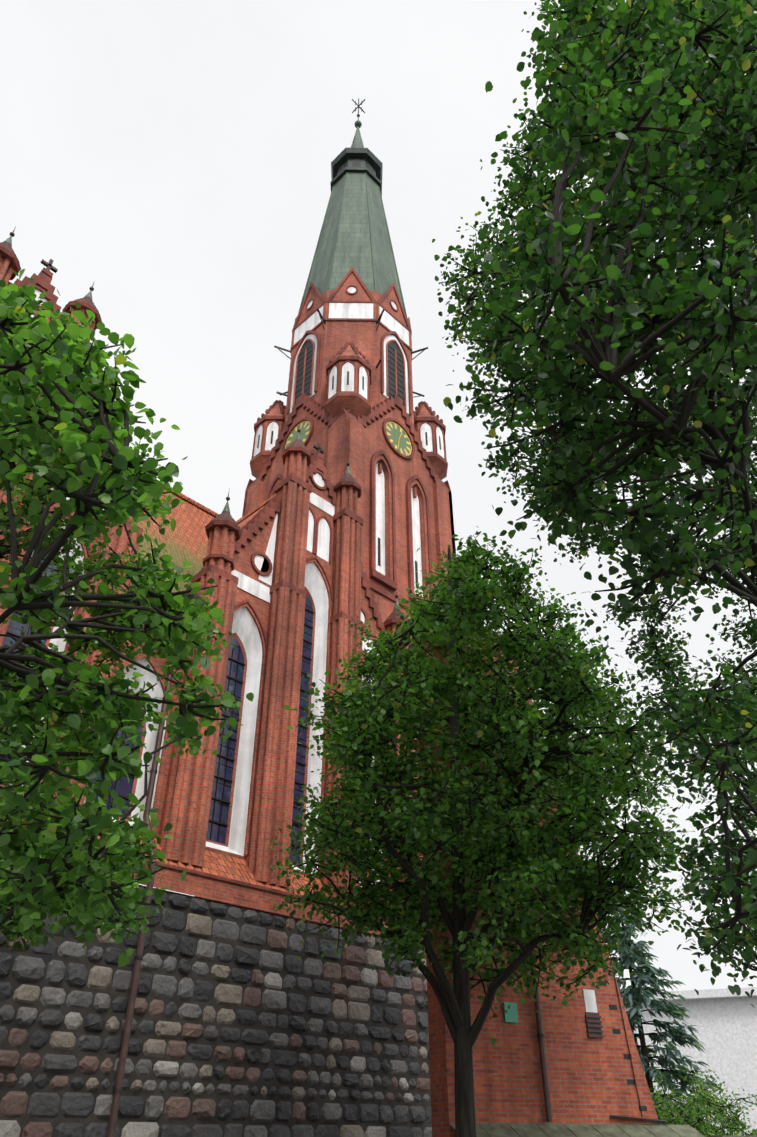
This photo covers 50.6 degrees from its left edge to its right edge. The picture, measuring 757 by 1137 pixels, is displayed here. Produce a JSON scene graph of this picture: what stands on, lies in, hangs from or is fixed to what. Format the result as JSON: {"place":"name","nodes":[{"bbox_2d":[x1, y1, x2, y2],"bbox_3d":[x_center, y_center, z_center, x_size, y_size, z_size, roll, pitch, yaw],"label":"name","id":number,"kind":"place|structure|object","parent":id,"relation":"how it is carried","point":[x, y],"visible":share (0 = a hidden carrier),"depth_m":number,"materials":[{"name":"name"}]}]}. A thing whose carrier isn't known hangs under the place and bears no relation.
{"place":"outdoors","nodes":[
{"label":"outdoors","id":0,"kind":"place"},
{"bbox_2d":[0,0,756,991],"label":"sky","id":1,"kind":"structure","parent":0,"point":[175,157],"materials":[{"name":"white"}]},
{"label":"paving","id":2,"kind":"structure","parent":0,"visible":0},
{"bbox_2d":[0,269,253,966],"bbox_3d":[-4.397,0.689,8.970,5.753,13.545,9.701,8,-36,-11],"label":"lime tree","id":3,"kind":"object","parent":2,"relation":"on","point":[58,859],"visible":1,"depth_m":6.29,"materials":[{"name":"green plant"}]},
{"bbox_2d":[0,227,431,1136],"bbox_3d":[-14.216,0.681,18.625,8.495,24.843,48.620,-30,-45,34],"label":"church nave","id":4,"kind":"structure","parent":2,"relation":"on","point":[196,1015],"depth_m":20.25,"materials":[{"name":"red brick"}]},
{"bbox_2d":[259,526,704,1136],"bbox_3d":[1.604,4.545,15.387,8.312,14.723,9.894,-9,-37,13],"label":"lime tree","id":5,"kind":"object","parent":2,"relation":"on","point":[515,852],"visible":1,"depth_m":13.24,"materials":[{"name":"green plant"}]},
{"bbox_2d":[416,633,704,1136],"bbox_3d":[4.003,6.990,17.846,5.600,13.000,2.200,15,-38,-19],"label":"brick wall","id":6,"kind":"structure","parent":2,"relation":"on","point":[574,1068],"depth_m":16.05,"materials":[{"name":"brick"}]},
{"bbox_2d":[432,0,756,1007],"bbox_3d":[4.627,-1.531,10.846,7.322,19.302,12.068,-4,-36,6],"label":"lime tree","id":7,"kind":"object","parent":2,"relation":"on","point":[648,116],"visible":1,"depth_m":6.74,"materials":[{"name":"green plant"}]},
{"bbox_2d":[596,866,733,1136],"bbox_3d":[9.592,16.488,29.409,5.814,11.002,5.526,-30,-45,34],"label":"blue spruce tree","id":8,"kind":"object","parent":2,"relation":"on","point":[634,997],"visible":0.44,"depth_m":29.03,"materials":[{"name":"green plant"}]},
{"bbox_2d":[622,987,756,1136],"bbox_3d":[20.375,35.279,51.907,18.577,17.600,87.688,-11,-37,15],"label":"distant white building","id":9,"kind":"structure","parent":2,"relation":"on","point":[725,1019],"depth_m":65.54,"materials":[{"name":"paint"}]},
{"bbox_2d":[649,1068,756,1136],"bbox_3d":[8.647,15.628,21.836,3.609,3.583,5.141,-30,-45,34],"label":"forsythia bush","id":10,"kind":"object","parent":2,"relation":"on","point":[677,1118],"visible":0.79,"depth_m":22.10,"materials":[{"name":"green plant"}]},
{"bbox_2d":[660,1067,756,1135],"bbox_3d":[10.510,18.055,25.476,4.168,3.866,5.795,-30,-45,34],"label":"hedge bush","id":11,"kind":"object","parent":2,"relation":"on","point":[679,1109],"visible":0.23,"depth_m":26.28,"materials":[{"name":"green plant"}]}
]}

